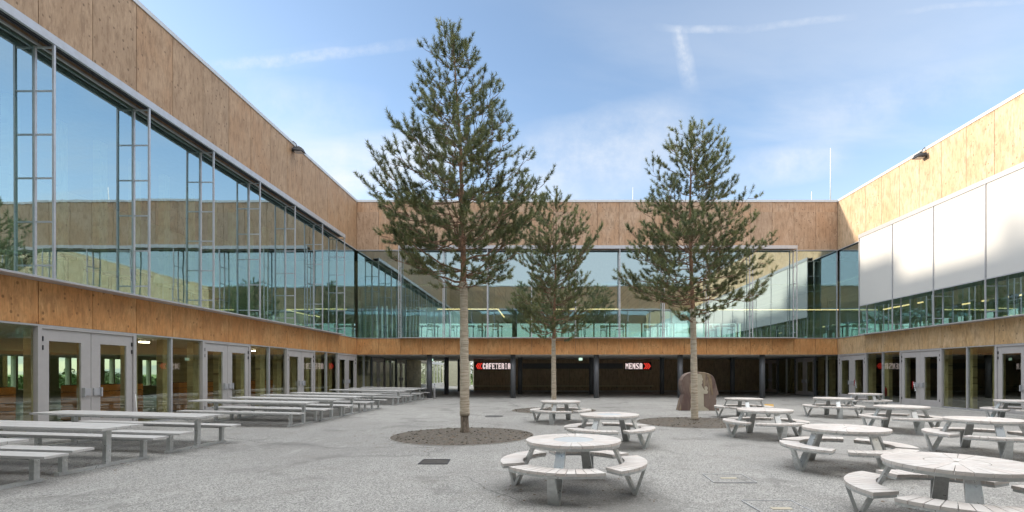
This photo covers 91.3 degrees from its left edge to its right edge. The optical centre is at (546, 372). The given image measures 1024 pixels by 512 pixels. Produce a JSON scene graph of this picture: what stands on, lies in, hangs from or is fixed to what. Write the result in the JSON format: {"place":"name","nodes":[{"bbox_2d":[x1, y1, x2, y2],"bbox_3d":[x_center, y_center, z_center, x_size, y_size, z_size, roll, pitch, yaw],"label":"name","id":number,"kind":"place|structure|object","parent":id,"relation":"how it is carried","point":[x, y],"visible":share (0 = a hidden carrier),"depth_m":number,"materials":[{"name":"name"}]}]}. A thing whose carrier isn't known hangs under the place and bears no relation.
{"place":"outdoors","nodes":[
{"label":"outdoors","id":0,"kind":"place"},
{"bbox_2d":[8,375,472,384],"bbox_3d":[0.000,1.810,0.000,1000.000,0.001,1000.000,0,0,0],"label":"ground","id":1,"kind":"structure","parent":0,"point":[154,376],"depth_m":240.08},
{"bbox_2d":[3,356,7,386],"bbox_3d":[-35.035,-7.321,32.078,8.740,18.249,8.946,0,0,25],"label":"leafy tree","id":2,"kind":"object","parent":1,"relation":"on","point":[5,371],"depth_m":32.01,"materials":[{"name":"plant"}]},
{"bbox_2d":[8,369,156,388],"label":"wood","id":3,"kind":"object","parent":1,"relation":"on","point":[61,381],"visible":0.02,"depth_m":48.51,"materials":[{"name":"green plant"}]},
{"bbox_2d":[432,361,472,381],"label":"wood","id":4,"kind":"object","parent":1,"relation":"on","point":[471,369],"depth_m":77.05,"materials":[{"name":"green plant"}]},
{"bbox_2d":[0,385,1023,511],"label":"courtyard ground","id":5,"kind":"structure","parent":0,"point":[257,464],"depth_m":9.32,"materials":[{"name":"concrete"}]},
{"bbox_2d":[0,438,68,489],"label":"long picnic table","id":6,"kind":"object","parent":5,"relation":"on","point":[33,458],"visible":1,"depth_m":7.86,"materials":[{"name":"grey wood"}]},
{"bbox_2d":[0,420,168,475],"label":"long picnic table","id":7,"kind":"object","parent":5,"relation":"on","point":[106,436],"visible":0.92,"depth_m":9.31,"materials":[{"name":"wood"}]},
{"bbox_2d":[3,410,240,452],"bbox_3d":[-9.814,1.333,11.753,4.050,0.750,1.980,1,0,3],"label":"long picnic table","id":8,"kind":"object","parent":5,"relation":"on","point":[197,424],"visible":0.82,"depth_m":11.62,"materials":[{"name":"wood"}]},
{"bbox_2d":[0,0,443,438],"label":"building wing","id":9,"kind":"structure","parent":5,"relation":"on","point":[178,203],"depth_m":16.98,"materials":[{"name":"brown wood"}]},
{"bbox_2d":[0,387,15,429],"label":"wooden counter","id":10,"kind":"object","parent":9,"relation":"on","point":[7,403],"visible":0.83,"depth_m":14.70,"materials":[{"name":"orange wood"}]},
{"bbox_2d":[0,25,33,274],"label":"window","id":11,"kind":"structure","parent":9,"relation":"in","point":[16,54],"depth_m":12.27,"materials":[{"name":"clear glass"}]},
{"bbox_2d":[33,44,132,292],"bbox_3d":[-12.787,-5.364,14.199,0.535,5.968,3.038,0,0,0],"label":"window","id":12,"kind":"structure","parent":9,"relation":"in","point":[83,134],"depth_m":13.96,"materials":[{"name":"clear glass"}]},
{"bbox_2d":[33,326,135,421],"bbox_3d":[-12.990,0.230,14.227,0.180,2.860,3.042,0,0,0],"label":"double door","id":13,"kind":"structure","parent":9,"relation":"in","point":[90,391],"depth_m":14.06,"materials":[{"name":"grey metal"}]},
{"bbox_2d":[61,383,142,420],"bbox_3d":[-16.200,1.032,18.300,0.700,1.235,2.600,0,0,0],"label":"wooden counter","id":14,"kind":"object","parent":9,"relation":"on","point":[110,399],"visible":0.48,"depth_m":17.93,"materials":[{"name":"orange wood"}]},
{"bbox_2d":[138,339,149,342],"bbox_3d":[-15.000,-1.175,18.600,0.360,0.110,0.360,0,0,0],"label":"ceiling lamp","id":15,"kind":"object","parent":9,"relation":"attached to","point":[143,341],"visible":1,"depth_m":18.49,"materials":[{"name":"beige plastic"}]},
{"bbox_2d":[136,335,170,421],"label":"window","id":16,"kind":"structure","parent":9,"relation":"in","point":[136,335],"depth_m":15.78,"materials":[{"name":"grey metal"}]},
{"bbox_2d":[133,108,199,305],"bbox_3d":[-12.787,-5.364,17.241,0.535,5.968,3.038,0,0,0],"label":"window","id":17,"kind":"structure","parent":9,"relation":"in","point":[166,169],"depth_m":17.03,"materials":[{"name":"clear glass"}]},
{"bbox_2d":[167,338,176,419],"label":"window","id":18,"kind":"structure","parent":9,"relation":"in","point":[169,340],"depth_m":17.23,"materials":[{"name":"grey metal"}]},
{"bbox_2d":[173,381,212,410],"bbox_3d":[-16.200,1.032,22.800,0.700,1.235,2.600,0,0,0],"label":"wooden counter","id":19,"kind":"object","parent":9,"relation":"on","point":[179,395],"visible":0.29,"depth_m":21.72,"materials":[{"name":"orange wood"}]},
{"bbox_2d":[200,151,247,314],"bbox_3d":[-12.787,-5.364,20.283,0.535,5.968,3.038,0,0,0],"label":"window","id":20,"kind":"structure","parent":9,"relation":"in","point":[223,194],"depth_m":20.08,"materials":[{"name":"clear glass"}]},
{"bbox_2d":[199,341,250,410],"bbox_3d":[-12.990,0.230,20.311,0.180,2.860,3.042,0,0,0],"label":"double door","id":21,"kind":"structure","parent":9,"relation":"in","point":[226,350],"depth_m":20.12,"materials":[{"name":"grey metal"}]},
{"bbox_2d":[251,380,272,396],"bbox_3d":[-16.200,1.032,28.500,0.700,1.235,2.600,0,0,0],"label":"wooden counter","id":22,"kind":"object","parent":9,"relation":"on","point":[253,387],"visible":0.08,"depth_m":27.23,"materials":[{"name":"orange wood"}]},
{"bbox_2d":[248,182,284,322],"bbox_3d":[-12.787,-5.364,23.325,0.535,5.968,3.038,0,0,0],"label":"window","id":23,"kind":"structure","parent":9,"relation":"in","point":[266,215],"depth_m":23.14,"materials":[{"name":"clear glass"}]},
{"bbox_2d":[266,347,278,406],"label":"window","id":24,"kind":"structure","parent":9,"relation":"in","point":[267,348],"depth_m":23.32,"materials":[{"name":"metal"}]},
{"bbox_2d":[291,141,305,153],"bbox_3d":[-12.753,-11.495,25.400,0.814,0.590,0.471,0,0,0],"label":"floodlight","id":25,"kind":"object","parent":9,"relation":"attached to","point":[296,149],"visible":0.94,"depth_m":25.27,"materials":[{"name":"black plastic"}]},
{"bbox_2d":[285,205,312,327],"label":"window","id":26,"kind":"structure","parent":9,"relation":"in","point":[298,230],"depth_m":26.21,"materials":[{"name":"clear glass"}]},
{"bbox_2d":[284,349,314,394],"bbox_3d":[-12.990,0.230,26.395,0.180,2.860,3.042,0,0,0],"label":"double door","id":27,"kind":"structure","parent":9,"relation":"in","point":[300,354],"depth_m":26.22,"materials":[{"name":"grey metal"}]},
{"bbox_2d":[313,223,335,331],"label":"window","id":28,"kind":"structure","parent":9,"relation":"in","point":[324,244],"depth_m":29.27,"materials":[{"name":"clear glass"}]},
{"bbox_2d":[324,352,326,391],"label":"window","id":29,"kind":"structure","parent":9,"relation":"in","point":[325,353],"depth_m":29.40,"materials":[{"name":"grey metal"}]},
{"bbox_2d":[336,238,354,336],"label":"window","id":30,"kind":"structure","parent":9,"relation":"in","point":[345,255],"depth_m":32.33,"materials":[{"name":"clear glass"}]},
{"bbox_2d":[336,353,356,392],"bbox_3d":[-12.990,0.230,32.479,0.180,2.860,3.042,0,0,0],"label":"double door","id":31,"kind":"structure","parent":9,"relation":"in","point":[346,357],"depth_m":32.37,"materials":[{"name":"grey metal"}]},
{"bbox_2d":[363,356,364,386],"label":"window","id":32,"kind":"structure","parent":9,"relation":"in","point":[363,356],"depth_m":35.50,"materials":[{"name":"glass"}]},
{"bbox_2d":[371,357,385,386],"bbox_3d":[-12.990,0.230,38.563,0.180,2.860,3.042,0,0,0],"label":"double door","id":33,"kind":"structure","parent":9,"relation":"in","point":[373,359],"depth_m":38.53,"materials":[{"name":"grey metal"}]},
{"bbox_2d":[395,359,406,387],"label":"double door","id":34,"kind":"structure","parent":9,"relation":"in","point":[401,361],"depth_m":44.35,"materials":[{"name":"grey metal"}]},
{"bbox_2d":[421,361,443,387],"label":"passage window","id":35,"kind":"structure","parent":9,"relation":"in","point":[437,367],"depth_m":57.65,"materials":[{"name":"clear glass"}]},
{"bbox_2d":[176,399,327,426],"bbox_3d":[-9.866,1.333,16.919,4.050,0.750,1.980,1,0,2],"label":"long picnic table","id":36,"kind":"object","parent":5,"relation":"on","point":[303,410],"visible":0.97,"depth_m":16.81,"materials":[{"name":"wood"}]},
{"bbox_2d":[220,396,351,420],"bbox_3d":[-9.816,1.333,18.969,4.050,0.750,1.980,1,0,2],"label":"long picnic table","id":37,"kind":"object","parent":5,"relation":"on","point":[331,406],"visible":0.8,"depth_m":18.88,"materials":[{"name":"wood"}]},
{"bbox_2d":[260,394,369,415],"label":"long picnic table","id":38,"kind":"object","parent":5,"relation":"on","point":[351,402],"visible":0.62,"depth_m":20.99,"materials":[{"name":"wood"}]},
{"bbox_2d":[290,392,386,411],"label":"long picnic table","id":39,"kind":"object","parent":5,"relation":"on","point":[371,400],"visible":0.7,"depth_m":23.30,"materials":[{"name":"wood"}]},
{"bbox_2d":[329,389,409,404],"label":"long picnic table","id":40,"kind":"object","parent":5,"relation":"on","point":[397,396],"visible":0.69,"depth_m":27.56,"materials":[{"name":"wood"}]},
{"bbox_2d":[347,388,420,402],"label":"long picnic table","id":41,"kind":"object","parent":5,"relation":"on","point":[410,394],"visible":0.62,"depth_m":29.90,"materials":[{"name":"wood"}]},
{"bbox_2d":[361,387,429,399],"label":"long picnic table","id":42,"kind":"object","parent":5,"relation":"on","point":[419,392],"visible":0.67,"depth_m":32.00,"materials":[{"name":"wood"}]},
{"bbox_2d":[418,459,450,463],"bbox_3d":[-2.188,1.742,9.784,0.584,0.012,0.525,0,0,0],"label":"drain grate","id":43,"kind":"object","parent":5,"relation":"on","point":[434,461],"visible":1,"depth_m":9.80,"materials":[{"name":"grey metal"}]},
{"bbox_2d":[389,427,534,445],"bbox_3d":[-2.324,1.710,13.900,3.900,0.074,3.900,0,0,0],"label":"gravel bed","id":44,"kind":"object","parent":5,"relation":"on","point":[456,436],"visible":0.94,"depth_m":13.31,"materials":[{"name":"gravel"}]},
{"bbox_2d":[353,17,555,432],"bbox_3d":[-2.589,-4.195,14.072,5.822,11.839,5.148,0,0,0],"label":"pine tree","id":45,"kind":"object","parent":44,"relation":"on","point":[479,136],"visible":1,"depth_m":13.67,"materials":[{"name":"green plant"}]},
{"bbox_2d":[485,415,501,416],"bbox_3d":[-2.121,1.744,20.073,0.740,0.010,0.740,0,0,0],"label":"drain cover","id":46,"kind":"object","parent":5,"relation":"on","point":[494,416],"visible":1,"depth_m":19.88,"materials":[{"name":"metal"}]},
{"bbox_2d":[511,407,596,413],"bbox_3d":[0.333,1.708,23.200,3.900,0.074,3.900,0,0,0],"label":"gravel bed","id":47,"kind":"object","parent":5,"relation":"on","point":[525,410],"visible":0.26,"depth_m":22.64,"materials":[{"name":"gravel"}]},
{"bbox_2d":[505,185,603,406],"bbox_3d":[0.383,-3.503,23.284,4.688,10.477,4.555,0,0,0],"label":"pine tree","id":48,"kind":"object","parent":47,"relation":"on","point":[558,268],"visible":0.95,"depth_m":22.77,"materials":[{"name":"green plant"}]},
{"bbox_2d":[530,400,590,424],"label":"round picnic table","id":49,"kind":"object","parent":5,"relation":"on","point":[554,412],"visible":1,"depth_m":17.36,"materials":[{"name":"wood"}]},
{"bbox_2d":[501,434,646,505],"bbox_3d":[0.400,1.375,7.500,2.180,0.750,2.180,0,0,19],"label":"round picnic table","id":50,"kind":"object","parent":5,"relation":"on","point":[587,448],"visible":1,"depth_m":7.05,"materials":[{"name":"wood"}]},
{"bbox_2d":[357,200,837,397],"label":"building wing","id":51,"kind":"structure","parent":5,"relation":"on","point":[792,311],"depth_m":34.10,"materials":[{"name":"brown wood"}]},
{"bbox_2d":[358,249,400,337],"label":"window","id":52,"kind":"structure","parent":51,"relation":"in","point":[379,275],"depth_m":34.10,"materials":[{"name":"clear glass"}]},
{"bbox_2d":[401,250,444,336],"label":"window","id":53,"kind":"structure","parent":51,"relation":"in","point":[422,305],"depth_m":34.10,"materials":[{"name":"clear glass"}]},
{"bbox_2d":[445,249,488,336],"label":"window","id":54,"kind":"structure","parent":51,"relation":"in","point":[478,296],"depth_m":34.10,"materials":[{"name":"clear glass"}]},
{"bbox_2d":[475,362,509,369],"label":"led sign","id":55,"kind":"object","parent":51,"relation":"attached to","point":[492,365],"visible":0.98,"depth_m":45.83,"materials":[{"name":"black plastic"}]},
{"bbox_2d":[489,249,531,336],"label":"window","id":56,"kind":"structure","parent":51,"relation":"in","point":[505,320],"depth_m":34.10,"materials":[{"name":"clear glass"}]},
{"bbox_2d":[532,251,575,336],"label":"window","id":57,"kind":"structure","parent":51,"relation":"in","point":[546,297],"depth_m":34.10,"materials":[{"name":"clear glass"}]},
{"bbox_2d":[576,250,619,336],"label":"window","id":58,"kind":"structure","parent":51,"relation":"in","point":[604,318],"depth_m":34.10,"materials":[{"name":"clear glass"}]},
{"bbox_2d":[625,362,650,369],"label":"led sign","id":59,"kind":"object","parent":51,"relation":"attached to","point":[637,365],"visible":1,"depth_m":45.83,"materials":[{"name":"black plastic"}]},
{"bbox_2d":[619,251,664,336],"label":"window","id":60,"kind":"structure","parent":51,"relation":"in","point":[638,318],"depth_m":34.10,"materials":[{"name":"clear glass"}]},
{"bbox_2d":[663,251,708,336],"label":"window","id":61,"kind":"structure","parent":51,"relation":"in","point":[674,327],"depth_m":34.10,"materials":[{"name":"clear glass"}]},
{"bbox_2d":[707,249,752,336],"bbox_3d":[12.395,-5.364,33.848,2.973,5.968,0.535,0,0,0],"label":"window","id":62,"kind":"structure","parent":51,"relation":"in","point":[734,321],"depth_m":34.10,"materials":[{"name":"clear glass"}]},
{"bbox_2d":[750,249,796,336],"bbox_3d":[15.372,-5.364,33.848,2.973,5.968,0.535,0,0,0],"label":"window","id":63,"kind":"structure","parent":51,"relation":"in","point":[773,311],"depth_m":34.10,"materials":[{"name":"clear glass"}]},
{"bbox_2d":[794,251,837,337],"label":"window","id":64,"kind":"structure","parent":51,"relation":"in","point":[817,271],"depth_m":34.10,"materials":[{"name":"clear glass"}]},
{"bbox_2d":[564,412,655,448],"bbox_3d":[1.506,1.375,12.037,2.180,0.750,2.180,0,0,35],"label":"round picnic table","id":65,"kind":"object","parent":5,"relation":"on","point":[638,430],"visible":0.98,"depth_m":11.61,"materials":[{"name":"wood"}]},
{"bbox_2d":[636,417,745,428],"bbox_3d":[5.150,1.708,17.600,3.900,0.074,3.900,0,0,0],"label":"gravel bed","id":66,"kind":"object","parent":5,"relation":"on","point":[685,422],"visible":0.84,"depth_m":17.03,"materials":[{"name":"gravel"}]},
{"bbox_2d":[612,117,778,419],"bbox_3d":[5.374,-3.679,18.044,5.536,10.859,5.020,0,0,-25],"label":"pine tree","id":67,"kind":"object","parent":66,"relation":"on","point":[658,259],"visible":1,"depth_m":17.38,"materials":[{"name":"green plant"}]},
{"bbox_2d":[676,372,718,410],"bbox_3d":[7.045,0.860,23.345,1.852,1.800,0.630,0,0,0],"label":"boulder","id":68,"kind":"object","parent":5,"relation":"on","point":[708,393],"visible":0.88,"depth_m":23.06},
{"bbox_2d":[702,474,756,482],"bbox_3d":[2.999,1.742,8.246,0.706,0.012,0.676,0,0,0],"label":"inspection cover","id":69,"kind":"object","parent":5,"relation":"on","point":[727,478],"visible":1,"depth_m":8.20,"materials":[{"name":"metal"}]},
{"bbox_2d":[714,397,773,417],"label":"round picnic table","id":70,"kind":"object","parent":5,"relation":"on","point":[738,405],"visible":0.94,"depth_m":19.33,"materials":[{"name":"wood"}]},
{"bbox_2d":[723,408,809,439],"bbox_3d":[5.958,1.375,13.636,2.180,0.750,2.180,0,0,-3],"label":"round picnic table","id":71,"kind":"object","parent":5,"relation":"on","point":[781,428],"visible":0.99,"depth_m":13.38,"materials":[{"name":"wood"}]},
{"bbox_2d":[741,500,814,511],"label":"inspection cover","id":72,"kind":"object","parent":5,"relation":"on","point":[775,505],"visible":1,"depth_m":6.50,"materials":[{"name":"concrete"}]},
{"bbox_2d":[802,397,864,418],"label":"round picnic table","id":73,"kind":"object","parent":5,"relation":"on","point":[827,406],"visible":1,"depth_m":19.55,"materials":[{"name":"wood"}]},
{"bbox_2d":[779,424,919,479],"bbox_3d":[5.449,1.375,9.112,2.180,0.750,2.180,0,0,-10],"label":"round picnic table","id":74,"kind":"object","parent":5,"relation":"on","point":[809,447],"visible":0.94,"depth_m":8.88,"materials":[{"name":"wood"}]},
{"bbox_2d":[842,393,892,408],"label":"round picnic table","id":75,"kind":"object","parent":5,"relation":"on","point":[874,399],"visible":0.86,"depth_m":23.69,"materials":[{"name":"wood"}]},
{"bbox_2d":[765,89,1023,416],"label":"building wing","id":76,"kind":"structure","parent":5,"relation":"on","point":[930,250],"depth_m":25.88,"materials":[{"name":"beige wood"}]},
{"bbox_2d":[765,359,778,392],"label":"double door","id":77,"kind":"structure","parent":76,"relation":"in","point":[770,361],"depth_m":44.11,"materials":[{"name":"grey metal"}]},
{"bbox_2d":[778,358,787,393],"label":"window","id":78,"kind":"structure","parent":76,"relation":"in","point":[786,358],"depth_m":41.40,"materials":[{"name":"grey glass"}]},
{"bbox_2d":[794,357,815,395],"bbox_3d":[19.860,0.275,38.464,0.180,2.950,2.976,0,0,0],"label":"double door","id":79,"kind":"structure","parent":76,"relation":"in","point":[802,359],"depth_m":38.47,"materials":[{"name":"grey metal"}]},
{"bbox_2d":[815,356,827,396],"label":"window","id":80,"kind":"structure","parent":76,"relation":"in","point":[826,356],"depth_m":35.46,"materials":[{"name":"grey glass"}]},
{"bbox_2d":[839,238,866,337],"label":"window","id":81,"kind":"structure","parent":76,"relation":"in","point":[852,316],"depth_m":32.73,"materials":[{"name":"clear glass"}]},
{"bbox_2d":[838,354,867,400],"bbox_3d":[19.860,0.275,32.512,0.180,2.950,2.976,0,0,0],"label":"double door","id":82,"kind":"structure","parent":76,"relation":"in","point":[852,359],"depth_m":32.35,"materials":[{"name":"grey metal"}]},
{"bbox_2d":[868,353,884,400],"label":"window","id":83,"kind":"structure","parent":76,"relation":"in","point":[883,354],"depth_m":29.50,"materials":[{"name":"grey metal"}]},
{"bbox_2d":[867,224,901,332],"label":"window","id":84,"kind":"structure","parent":76,"relation":"in","point":[885,315],"depth_m":29.26,"materials":[{"name":"clear glass"}]},
{"bbox_2d":[888,351,899,403],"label":"window","id":85,"kind":"structure","parent":76,"relation":"in","point":[899,351],"depth_m":28.08,"materials":[{"name":"grey metal"}]},
{"bbox_2d":[912,147,926,159],"bbox_3d":[19.623,-11.495,26.100,0.814,0.590,0.471,0,0,0],"label":"floodlight","id":86,"kind":"object","parent":76,"relation":"attached to","point":[920,155],"visible":0.99,"depth_m":25.98,"materials":[{"name":"black plastic"}]},
{"bbox_2d":[900,349,943,406],"bbox_3d":[19.860,0.275,26.560,0.180,2.950,2.976,0,0,0],"label":"double door","id":87,"kind":"structure","parent":76,"relation":"in","point":[920,356],"depth_m":26.40,"materials":[{"name":"grey metal"}]},
{"bbox_2d":[902,206,943,328],"bbox_3d":[19.658,-5.364,26.532,0.535,5.968,2.972,0,0,0],"label":"window","id":88,"kind":"structure","parent":76,"relation":"in","point":[923,309],"depth_m":26.18,"materials":[{"name":"clear glass"}]},
{"bbox_2d":[943,347,969,409],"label":"window","id":89,"kind":"structure","parent":76,"relation":"in","point":[967,348],"depth_m":23.55,"materials":[{"name":"grey metal"}]},
{"bbox_2d":[944,184,996,323],"bbox_3d":[19.658,-5.364,23.556,0.535,5.968,2.972,0,0,0],"label":"window","id":90,"kind":"structure","parent":76,"relation":"in","point":[975,300],"depth_m":23.19,"materials":[{"name":"clear glass"}]},
{"bbox_2d":[968,346,994,411],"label":"window","id":91,"kind":"structure","parent":76,"relation":"in","point":[994,346],"depth_m":22.12,"materials":[{"name":"grey metal"}]},
{"bbox_2d":[995,344,1023,414],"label":"double door","id":92,"kind":"structure","parent":76,"relation":"in","point":[1000,350],"depth_m":21.78,"materials":[{"name":"grey metal"}]},
{"bbox_2d":[997,272,1023,316],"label":"window","id":93,"kind":"structure","parent":76,"relation":"in","point":[1010,288],"depth_m":21.44,"materials":[{"name":"clear glass"}]},
{"bbox_2d":[858,405,942,434],"bbox_3d":[10.646,1.375,15.000,2.180,0.750,2.180,0,0,8],"label":"round picnic table","id":94,"kind":"object","parent":5,"relation":"on","point":[918,421],"visible":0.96,"depth_m":14.79,"materials":[{"name":"wood"}]},
{"bbox_2d":[844,452,1023,511],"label":"round picnic table","id":95,"kind":"object","parent":5,"relation":"on","point":[973,474],"visible":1,"depth_m":5.47,"materials":[{"name":"wood"}]},
{"bbox_2d":[921,416,1023,459],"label":"round picnic table","id":96,"kind":"object","parent":5,"relation":"on","point":[1004,443],"visible":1,"depth_m":10.67,"materials":[{"name":"wood"}]},
{"bbox_2d":[980,399,1023,417],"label":"round picnic table","id":97,"kind":"object","parent":5,"relation":"on","point":[1001,411],"visible":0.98,"depth_m":18.19,"materials":[{"name":"wood"}]},
{"bbox_2d":[8,0,1023,374],"label":"sky","id":98,"kind":"structure","parent":0,"point":[594,87],"materials":[{"name":"blue"}]},
{"bbox_2d":[830,148,830,199],"bbox_3d":[20.455,-13.915,36.000,0.300,4.589,0.300,0,0,0],"label":"lightning rod","id":99,"kind":"object","parent":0,"point":[830,173],"visible":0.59,"depth_m":35.98,"materials":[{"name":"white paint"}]},
{"bbox_2d":[881,386,889,399],"bbox_3d":[20.260,1.280,29.900,0.320,0.920,0.320,0,0,0],"label":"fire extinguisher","id":100,"kind":"object","parent":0,"point":[887,397],"visible":0.49,"depth_m":29.79,"materials":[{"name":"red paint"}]}
]}

